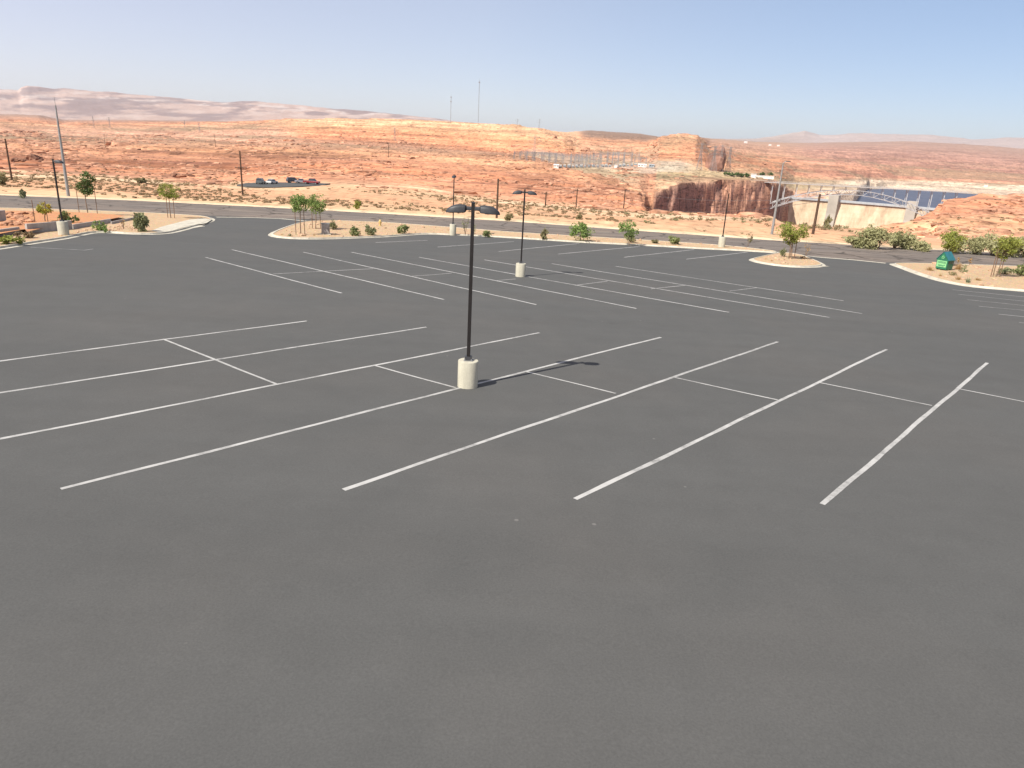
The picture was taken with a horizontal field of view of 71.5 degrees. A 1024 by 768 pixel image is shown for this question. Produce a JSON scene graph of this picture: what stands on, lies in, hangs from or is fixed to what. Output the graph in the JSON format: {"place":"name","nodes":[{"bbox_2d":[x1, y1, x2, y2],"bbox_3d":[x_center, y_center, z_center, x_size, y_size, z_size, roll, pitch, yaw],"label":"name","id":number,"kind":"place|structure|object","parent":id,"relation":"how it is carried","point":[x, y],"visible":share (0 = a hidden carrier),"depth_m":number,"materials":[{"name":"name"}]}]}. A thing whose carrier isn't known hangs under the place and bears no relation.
{"place":"outdoors","nodes":[
{"label":"outdoors","id":0,"kind":"place"},
{"bbox_2d":[0,211,122,233],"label":"dirt bank","id":1,"kind":"structure","parent":0,"point":[82,217],"depth_m":74.42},
{"bbox_2d":[0,210,5,220],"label":"retaining wall","id":2,"kind":"structure","parent":1,"relation":"on","point":[2,215],"depth_m":67.44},
{"bbox_2d":[36,201,53,220],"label":"young tree","id":3,"kind":"object","parent":1,"relation":"on","point":[41,209],"visible":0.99,"depth_m":68.53,"materials":[{"name":"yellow plant"}]},
{"bbox_2d":[57,210,70,220],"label":"shrub","id":4,"kind":"object","parent":1,"relation":"on","point":[64,214],"visible":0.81,"depth_m":70.32,"materials":[{"name":"green plant"}]},
{"bbox_2d":[67,215,79,222],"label":"shrub","id":5,"kind":"object","parent":1,"relation":"on","point":[74,218],"visible":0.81,"depth_m":68.96,"materials":[{"name":"green plant"}]},
{"bbox_2d":[0,208,209,245],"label":"gravel bed","id":6,"kind":"object","parent":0,"point":[157,220],"visible":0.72,"depth_m":78.22,"materials":[{"name":"gravel"}]},
{"bbox_2d":[0,227,19,235],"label":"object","id":7,"kind":"structure","parent":6,"relation":"on","point":[9,229],"depth_m":59.54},
{"bbox_2d":[0,235,25,243],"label":"shrub","id":8,"kind":"object","parent":6,"relation":"on","point":[4,239],"visible":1,"depth_m":53.72,"materials":[{"name":"green plant"}]},
{"bbox_2d":[13,231,35,237],"bbox_3d":[-39.526,-12.130,57.899,1.031,0.651,1.617,13,21,27],"label":"shrub","id":9,"kind":"object","parent":6,"relation":"on","point":[27,234],"visible":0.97,"depth_m":57.88,"materials":[{"name":"green plant"}]},
{"bbox_2d":[25,220,71,232],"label":"retaining wall","id":10,"kind":"structure","parent":6,"relation":"on","point":[47,226],"depth_m":63.15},
{"bbox_2d":[52,159,69,234],"bbox_3d":[-38.447,-15.787,60.497,1.232,6.451,0.848,10,20,21],"label":"lamp post","id":11,"kind":"object","parent":6,"relation":"on","point":[62,227],"visible":0.96,"depth_m":60.91,"materials":[{"name":"concrete"}]},
{"bbox_2d":[76,170,96,212],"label":"young tree","id":12,"kind":"object","parent":6,"relation":"on","point":[86,185],"visible":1,"depth_m":81.62,"materials":[{"name":"green plant"}]},
{"bbox_2d":[91,220,107,232],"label":"shrub","id":13,"kind":"object","parent":6,"relation":"on","point":[99,227],"visible":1,"depth_m":65.85,"materials":[{"name":"green plant"}]},
{"bbox_2d":[131,212,149,231],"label":"shrub","id":14,"kind":"object","parent":6,"relation":"on","point":[141,220],"visible":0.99,"depth_m":67.30,"materials":[{"name":"green plant"}]},
{"bbox_2d":[157,183,179,217],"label":"young tree","id":15,"kind":"object","parent":6,"relation":"on","point":[169,195],"visible":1,"depth_m":83.16,"materials":[{"name":"green plant"}]},
{"bbox_2d":[152,218,211,231],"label":"sidewalk ramp","id":16,"kind":"structure","parent":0,"point":[185,223],"depth_m":76.32,"materials":[{"name":"concrete"}]},
{"bbox_2d":[0,86,1023,251],"bbox_3d":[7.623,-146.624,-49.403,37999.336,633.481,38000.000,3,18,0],"label":"ground","id":17,"kind":"structure","parent":0,"point":[940,163],"depth_m":1146.39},
{"bbox_2d":[0,171,7,184],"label":"desert shrub","id":18,"kind":"object","parent":17,"relation":"on","point":[3,178],"visible":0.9,"depth_m":143.34,"materials":[{"name":"green plant"}]},
{"bbox_2d":[4,139,12,179],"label":"utility pole","id":19,"kind":"object","parent":17,"relation":"on","point":[10,171],"visible":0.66,"depth_m":168.12,"materials":[{"name":"brown wood"}]},
{"bbox_2d":[10,157,19,161],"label":"boulder","id":20,"kind":"object","parent":17,"relation":"on","point":[14,159],"visible":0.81,"depth_m":332.72,"materials":[{"name":"stone"}]},
{"bbox_2d":[19,189,26,197],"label":"desert shrub","id":21,"kind":"object","parent":17,"relation":"on","point":[22,193],"visible":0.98,"depth_m":107.13,"materials":[{"name":"green plant"}]},
{"bbox_2d":[24,154,43,159],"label":"boulder","id":22,"kind":"object","parent":17,"relation":"on","point":[32,157],"visible":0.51,"depth_m":401.51,"materials":[{"name":"stone"}]},
{"bbox_2d":[54,98,69,195],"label":"street light","id":23,"kind":"object","parent":17,"relation":"on","point":[64,168],"visible":0.85,"depth_m":116.69,"materials":[{"name":"metal"}]},
{"bbox_2d":[134,177,148,183],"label":"desert shrub","id":24,"kind":"object","parent":17,"relation":"on","point":[141,180],"visible":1,"depth_m":188.18,"materials":[{"name":"green plant"}]},
{"bbox_2d":[164,173,176,177],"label":"boulder","id":25,"kind":"object","parent":17,"relation":"on","point":[171,175],"visible":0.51,"depth_m":278.83,"materials":[{"name":"stone"}]},
{"bbox_2d":[235,151,246,194],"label":"utility pole","id":26,"kind":"object","parent":17,"relation":"on","point":[240,167],"visible":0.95,"depth_m":151.90,"materials":[{"name":"brown wood"}]},
{"bbox_2d":[237,182,329,187],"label":"overlook car park","id":27,"kind":"structure","parent":17,"relation":"on","point":[273,185],"depth_m":227.01,"materials":[{"name":"asphalt"}]},
{"bbox_2d":[256,178,265,183],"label":"parked car","id":28,"kind":"object","parent":27,"relation":"on","point":[260,180],"visible":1,"depth_m":225.62,"materials":[{"name":"grey paint"}]},
{"bbox_2d":[266,179,277,183],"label":"parked car","id":29,"kind":"object","parent":27,"relation":"on","point":[271,181],"visible":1,"depth_m":230.06,"materials":[{"name":"white paint"}]},
{"bbox_2d":[286,177,299,182],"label":"parked car","id":30,"kind":"object","parent":27,"relation":"on","point":[290,179],"visible":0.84,"depth_m":239.99,"materials":[{"name":"grey paint"}]},
{"bbox_2d":[303,178,319,183],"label":"parked car","id":31,"kind":"object","parent":27,"relation":"on","point":[313,180],"visible":1,"depth_m":238.38,"materials":[{"name":"red paint"}]},
{"bbox_2d":[353,199,361,208],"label":"desert shrub","id":32,"kind":"object","parent":17,"relation":"on","point":[357,205],"visible":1,"depth_m":123.00,"materials":[{"name":"green plant"}]},
{"bbox_2d":[495,179,498,217],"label":"utility pole","id":33,"kind":"object","parent":17,"relation":"on","point":[497,196],"visible":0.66,"depth_m":118.22,"materials":[{"name":"brown wood"}]},
{"bbox_2d":[504,213,513,220],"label":"desert shrub","id":34,"kind":"object","parent":17,"relation":"on","point":[508,217],"visible":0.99,"depth_m":114.12,"materials":[{"name":"green plant"}]},
{"bbox_2d":[0,215,1023,767],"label":"parking lot","id":35,"kind":"structure","parent":17,"relation":"on","point":[736,595],"depth_m":15.44,"materials":[{"name":"asphalt"}]},
{"bbox_2d":[72,219,110,228],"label":"retaining wall","id":36,"kind":"structure","parent":35,"relation":"on","point":[81,225],"depth_m":69.47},
{"bbox_2d":[0,207,214,249],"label":"curb","id":37,"kind":"object","parent":35,"relation":"on","point":[77,235],"visible":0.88,"depth_m":65.70,"materials":[{"name":"concrete"}]},
{"bbox_2d":[111,216,136,223],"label":"retaining wall","id":38,"kind":"structure","parent":35,"relation":"on","point":[118,221],"depth_m":75.91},
{"bbox_2d":[234,217,303,220],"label":"drive gutter","id":39,"kind":"object","parent":35,"relation":"on","point":[271,218],"visible":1,"depth_m":92.45,"materials":[{"name":"concrete"}]},
{"bbox_2d":[446,202,499,388],"bbox_3d":[-1.375,-2.755,23.387,1.720,6.280,0.690,3,18,0],"label":"lamp post","id":40,"kind":"object","parent":35,"relation":"on","point":[468,371],"visible":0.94,"depth_m":23.53,"materials":[{"name":"concrete"}]},
{"bbox_2d":[0,240,1023,504],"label":"parking markings","id":41,"kind":"object","parent":35,"relation":"on","point":[874,460],"visible":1,"depth_m":24.06,"materials":[{"name":"white paint"}]},
{"bbox_2d":[268,220,777,252],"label":"kerb roadside","id":42,"kind":"structure","parent":35,"relation":"on","point":[271,234],"depth_m":81.30,"materials":[{"name":"concrete"}]},
{"bbox_2d":[512,189,536,276],"bbox_3d":[0.749,-10.598,50.521,1.720,6.246,0.720,3,18,0],"label":"lamp post","id":43,"kind":"object","parent":35,"relation":"on","point":[520,268],"visible":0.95,"depth_m":50.78,"materials":[{"name":"concrete"}]},
{"bbox_2d":[749,252,825,267],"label":"kerb tree island","id":44,"kind":"structure","parent":35,"relation":"on","point":[794,266],"depth_m":68.28,"materials":[{"name":"concrete"}]},
{"bbox_2d":[754,253,819,265],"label":"gravel bed tree island","id":45,"kind":"structure","parent":44,"relation":"on","point":[797,260],"depth_m":72.01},
{"bbox_2d":[780,248,786,255],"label":"shrub","id":46,"kind":"object","parent":45,"relation":"on","point":[783,251],"visible":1,"depth_m":75.86,"materials":[{"name":"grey plant"}]},
{"bbox_2d":[776,221,811,258],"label":"young tree","id":47,"kind":"object","parent":45,"relation":"on","point":[789,233],"visible":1,"depth_m":72.75,"materials":[{"name":"green plant"}]},
{"bbox_2d":[809,256,881,262],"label":"drive gutter","id":48,"kind":"object","parent":35,"relation":"on","point":[846,259],"visible":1,"depth_m":77.56,"materials":[{"name":"concrete"}]},
{"bbox_2d":[890,263,1023,291],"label":"kerb east corner","id":49,"kind":"object","parent":35,"relation":"on","point":[939,279],"visible":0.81,"depth_m":61.52,"materials":[{"name":"concrete"}]},
{"bbox_2d":[896,263,1023,288],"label":"gravel bed","id":50,"kind":"object","parent":49,"relation":"on","point":[1015,281],"visible":0.79,"depth_m":67.37,"materials":[{"name":"gravel"}]},
{"bbox_2d":[935,251,955,270],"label":"recycling bin","id":51,"kind":"object","parent":50,"relation":"on","point":[945,261],"visible":0.98,"depth_m":70.16,"materials":[{"name":"green paint"}]},
{"bbox_2d":[940,227,968,252],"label":"young tree","id":52,"kind":"object","parent":50,"relation":"on","point":[951,235],"visible":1,"depth_m":73.78,"materials":[{"name":"green plant"}]},
{"bbox_2d":[996,267,1012,273],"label":"shrub","id":53,"kind":"object","parent":50,"relation":"on","point":[1005,270],"visible":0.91,"depth_m":69.84,"materials":[{"name":"grey plant"}]},
{"bbox_2d":[992,234,1023,276],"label":"young tree","id":54,"kind":"object","parent":50,"relation":"on","point":[1007,245],"visible":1,"depth_m":65.56,"materials":[{"name":"green plant"}]},
{"bbox_2d":[1013,263,1023,275],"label":"shrub","id":55,"kind":"object","parent":50,"relation":"on","point":[1017,271],"visible":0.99,"depth_m":68.85,"materials":[{"name":"green plant"}]},
{"bbox_2d":[0,128,1023,239],"bbox_3d":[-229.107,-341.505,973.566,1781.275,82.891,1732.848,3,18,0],"label":"rock outcrops","id":56,"kind":"object","parent":17,"relation":"on","point":[586,187],"visible":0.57,"depth_m":366.22,"materials":[{"name":"stone"}]},
{"bbox_2d":[0,135,1023,234],"bbox_3d":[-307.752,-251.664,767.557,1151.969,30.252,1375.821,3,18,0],"label":"desert brush","id":57,"kind":"object","parent":17,"relation":"on","point":[155,192],"visible":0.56,"depth_m":170.74,"materials":[{"name":"green plant"}]},
{"bbox_2d":[0,195,1023,265],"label":"highway","id":58,"kind":"structure","parent":17,"relation":"on","point":[889,254],"depth_m":97.44,"materials":[{"name":"asphalt"}]},
{"bbox_2d":[0,196,1019,258],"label":"road markings","id":59,"kind":"object","parent":58,"relation":"on","point":[521,226],"visible":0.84,"depth_m":101.94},
{"bbox_2d":[513,149,525,159],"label":"switchyard gantry","id":60,"kind":"object","parent":17,"relation":"on","point":[519,154],"visible":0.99,"depth_m":821.59,"materials":[{"name":"metal"}]},
{"bbox_2d":[526,149,542,161],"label":"switchyard gantry","id":61,"kind":"object","parent":17,"relation":"on","point":[533,154],"visible":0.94,"depth_m":802.80,"materials":[{"name":"metal"}]},
{"bbox_2d":[528,136,540,160],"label":"lattice tower","id":62,"kind":"structure","parent":17,"relation":"on","point":[535,146],"depth_m":798.75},
{"bbox_2d":[533,150,549,160],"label":"switchyard gantry","id":63,"kind":"object","parent":17,"relation":"on","point":[543,153],"visible":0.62,"depth_m":896.85,"materials":[{"name":"metal"}]},
{"bbox_2d":[543,151,555,163],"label":"switchyard gantry","id":64,"kind":"object","parent":17,"relation":"on","point":[552,156],"visible":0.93,"depth_m":834.82,"materials":[{"name":"metal"}]},
{"bbox_2d":[575,213,583,219],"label":"desert shrub","id":65,"kind":"object","parent":17,"relation":"on","point":[579,216],"visible":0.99,"depth_m":130.96,"materials":[{"name":"green plant"}]},
{"bbox_2d":[696,143,709,168],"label":"lattice tower","id":66,"kind":"structure","parent":17,"relation":"on","point":[700,155],"depth_m":980.80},
{"bbox_2d":[708,146,721,171],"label":"lattice tower","id":67,"kind":"structure","parent":17,"relation":"on","point":[713,158],"depth_m":991.21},
{"bbox_2d":[705,144,725,171],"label":"rock fin","id":68,"kind":"object","parent":17,"relation":"on","point":[720,163],"visible":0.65,"depth_m":1067.40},
{"bbox_2d":[725,147,735,171],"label":"lattice tower","id":69,"kind":"structure","parent":17,"relation":"on","point":[730,158],"depth_m":1082.65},
{"bbox_2d":[756,175,773,178],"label":"utility building","id":70,"kind":"structure","parent":17,"relation":"on","point":[768,177],"depth_m":1031.07,"materials":[{"name":"white paint"}]},
{"bbox_2d":[770,161,790,233],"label":"street light","id":71,"kind":"object","parent":17,"relation":"on","point":[774,217],"visible":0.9,"depth_m":117.53,"materials":[{"name":"metal"}]},
{"bbox_2d":[811,194,820,233],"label":"utility pole","id":72,"kind":"object","parent":17,"relation":"on","point":[815,217],"visible":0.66,"depth_m":122.72,"materials":[{"name":"brown wood"}]},
{"bbox_2d":[624,201,816,211],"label":"power line","id":73,"kind":"object","parent":72,"relation":"attached to","point":[725,211],"visible":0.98,"depth_m":154.59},
{"bbox_2d":[633,192,817,200],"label":"power line","id":74,"kind":"object","parent":72,"relation":"attached to","point":[728,200],"visible":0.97,"depth_m":147.75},
{"bbox_2d":[823,214,832,226],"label":"desert shrub","id":75,"kind":"object","parent":17,"relation":"on","point":[827,221],"visible":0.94,"depth_m":147.24,"materials":[{"name":"green plant"}]},
{"bbox_2d":[843,236,865,247],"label":"roadside thicket shrub","id":76,"kind":"object","parent":17,"relation":"on","point":[853,241],"visible":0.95,"depth_m":94.16,"materials":[{"name":"green plant"}]},
{"bbox_2d":[787,195,934,228],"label":"dam","id":77,"kind":"structure","parent":17,"relation":"on","point":[854,214],"depth_m":1165.70,"materials":[{"name":"concrete"}]},
{"bbox_2d":[760,180,970,215],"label":"arch bridge","id":78,"kind":"structure","parent":17,"relation":"on","point":[849,193],"depth_m":923.20,"materials":[{"name":"metal"}]},
{"bbox_2d":[855,223,880,249],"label":"roadside thicket shrub","id":79,"kind":"object","parent":17,"relation":"on","point":[867,232],"visible":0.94,"depth_m":93.28,"materials":[{"name":"green plant"}]},
{"bbox_2d":[870,227,896,248],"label":"roadside thicket shrub","id":80,"kind":"object","parent":17,"relation":"on","point":[885,235],"visible":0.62,"depth_m":93.36,"materials":[{"name":"green plant"}]},
{"bbox_2d":[888,227,911,248],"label":"roadside thicket shrub","id":81,"kind":"object","parent":17,"relation":"on","point":[899,237],"visible":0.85,"depth_m":95.52,"materials":[{"name":"green plant"}]},
{"bbox_2d":[896,233,920,249],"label":"roadside thicket shrub","id":82,"kind":"object","parent":17,"relation":"on","point":[908,245],"visible":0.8,"depth_m":95.82,"materials":[{"name":"green plant"}]},
{"bbox_2d":[912,240,932,251],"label":"roadside thicket shrub","id":83,"kind":"object","parent":17,"relation":"on","point":[921,245],"visible":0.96,"depth_m":94.21,"materials":[{"name":"green plant"}]},
{"bbox_2d":[942,234,969,253],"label":"roadside thicket shrub","id":84,"kind":"object","parent":17,"relation":"on","point":[960,249],"visible":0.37,"depth_m":93.06,"materials":[{"name":"green plant"}]},
{"bbox_2d":[964,235,992,254],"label":"roadside thicket shrub","id":85,"kind":"object","parent":17,"relation":"on","point":[977,245],"visible":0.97,"depth_m":93.10,"materials":[{"name":"green plant"}]},
{"bbox_2d":[983,230,1009,255],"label":"roadside thicket shrub","id":86,"kind":"object","parent":17,"relation":"on","point":[993,245],"visible":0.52,"depth_m":92.78,"materials":[{"name":"green plant"}]},
{"bbox_2d":[1004,237,1023,256],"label":"roadside thicket shrub","id":87,"kind":"object","parent":17,"relation":"on","point":[1018,253],"visible":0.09,"depth_m":91.95,"materials":[{"name":"green plant"}]},
{"bbox_2d":[1016,236,1023,257],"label":"roadside thicket shrub","id":88,"kind":"object","parent":17,"relation":"on","point":[1021,251],"visible":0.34,"depth_m":92.56,"materials":[{"name":"green plant"}]},
{"bbox_2d":[0,0,1023,138],"label":"sky","id":89,"kind":"structure","parent":0,"point":[713,69],"materials":[{"name":"blue"}]},
{"bbox_2d":[274,220,770,250],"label":"traffic island","id":90,"kind":"structure","parent":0,"point":[341,230],"depth_m":84.41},
{"bbox_2d":[288,194,309,233],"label":"young tree","id":91,"kind":"object","parent":90,"relation":"on","point":[297,202],"visible":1,"depth_m":71.29,"materials":[{"name":"green plant"}]},
{"bbox_2d":[305,193,326,228],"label":"young tree","id":92,"kind":"object","parent":90,"relation":"on","point":[317,206],"visible":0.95,"depth_m":78.94,"materials":[{"name":"green plant"}]},
{"bbox_2d":[320,223,331,234],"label":"utility cabinet","id":93,"kind":"object","parent":90,"relation":"on","point":[325,228],"visible":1,"depth_m":73.52,"materials":[{"name":"metal"}]},
{"bbox_2d":[330,219,337,229],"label":"shrub","id":94,"kind":"object","parent":90,"relation":"on","point":[333,225],"visible":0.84,"depth_m":79.72,"materials":[{"name":"green plant"}]},
{"bbox_2d":[349,225,360,235],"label":"shrub","id":95,"kind":"object","parent":90,"relation":"on","point":[353,229],"visible":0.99,"depth_m":73.93,"materials":[{"name":"green plant"}]},
{"bbox_2d":[365,224,376,234],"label":"shrub","id":96,"kind":"object","parent":90,"relation":"on","point":[369,230],"visible":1,"depth_m":75.50,"materials":[{"name":"green plant"}]},
{"bbox_2d":[397,225,409,233],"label":"shrub","id":97,"kind":"object","parent":90,"relation":"on","point":[401,228],"visible":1,"depth_m":79.33,"materials":[{"name":"green plant"}]},
{"bbox_2d":[450,175,455,235],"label":"lamp post","id":98,"kind":"object","parent":90,"relation":"on","point":[453,229],"visible":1,"depth_m":81.58,"materials":[{"name":"concrete"}]},
{"bbox_2d":[461,218,469,234],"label":"sapling","id":99,"kind":"object","parent":90,"relation":"on","point":[463,226],"visible":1,"depth_m":81.85,"materials":[{"name":"green plant"}]},
{"bbox_2d":[482,230,491,236],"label":"shrub","id":100,"kind":"object","parent":90,"relation":"on","point":[486,233],"visible":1,"depth_m":81.29,"materials":[{"name":"green plant"}]},
{"bbox_2d":[540,227,548,238],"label":"shrub","id":101,"kind":"object","parent":90,"relation":"on","point":[543,234],"visible":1,"depth_m":81.77,"materials":[{"name":"green plant"}]},
{"bbox_2d":[69,220,1023,288],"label":"bed stones","id":102,"kind":"object","parent":90,"relation":"on","point":[302,234],"visible":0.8,"depth_m":74.53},
{"bbox_2d":[569,222,594,240],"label":"bush","id":103,"kind":"object","parent":90,"relation":"on","point":[581,228],"visible":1,"depth_m":81.44,"materials":[{"name":"green plant"}]},
{"bbox_2d":[617,220,638,237],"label":"young tree","id":104,"kind":"object","parent":90,"relation":"on","point":[627,226],"visible":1,"depth_m":79.47,"materials":[{"name":"green plant"}]},
{"bbox_2d":[624,234,635,242],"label":"shrub","id":105,"kind":"object","parent":90,"relation":"on","point":[630,239],"visible":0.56,"depth_m":83.05,"materials":[{"name":"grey plant"}]},
{"bbox_2d":[668,235,680,243],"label":"shrub","id":106,"kind":"object","parent":90,"relation":"on","point":[673,239],"visible":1,"depth_m":83.70,"materials":[{"name":"green plant"}]},
{"bbox_2d":[718,193,729,246],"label":"lamp post","id":107,"kind":"object","parent":90,"relation":"on","point":[722,240],"visible":0.94,"depth_m":83.14,"materials":[{"name":"concrete"}]},
{"bbox_2d":[856,189,977,207],"bbox_3d":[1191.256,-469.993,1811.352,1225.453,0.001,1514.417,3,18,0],"label":"lake","id":108,"kind":"structure","parent":0,"point":[913,195],"depth_m":1772.84,"materials":[{"name":"liquid"}]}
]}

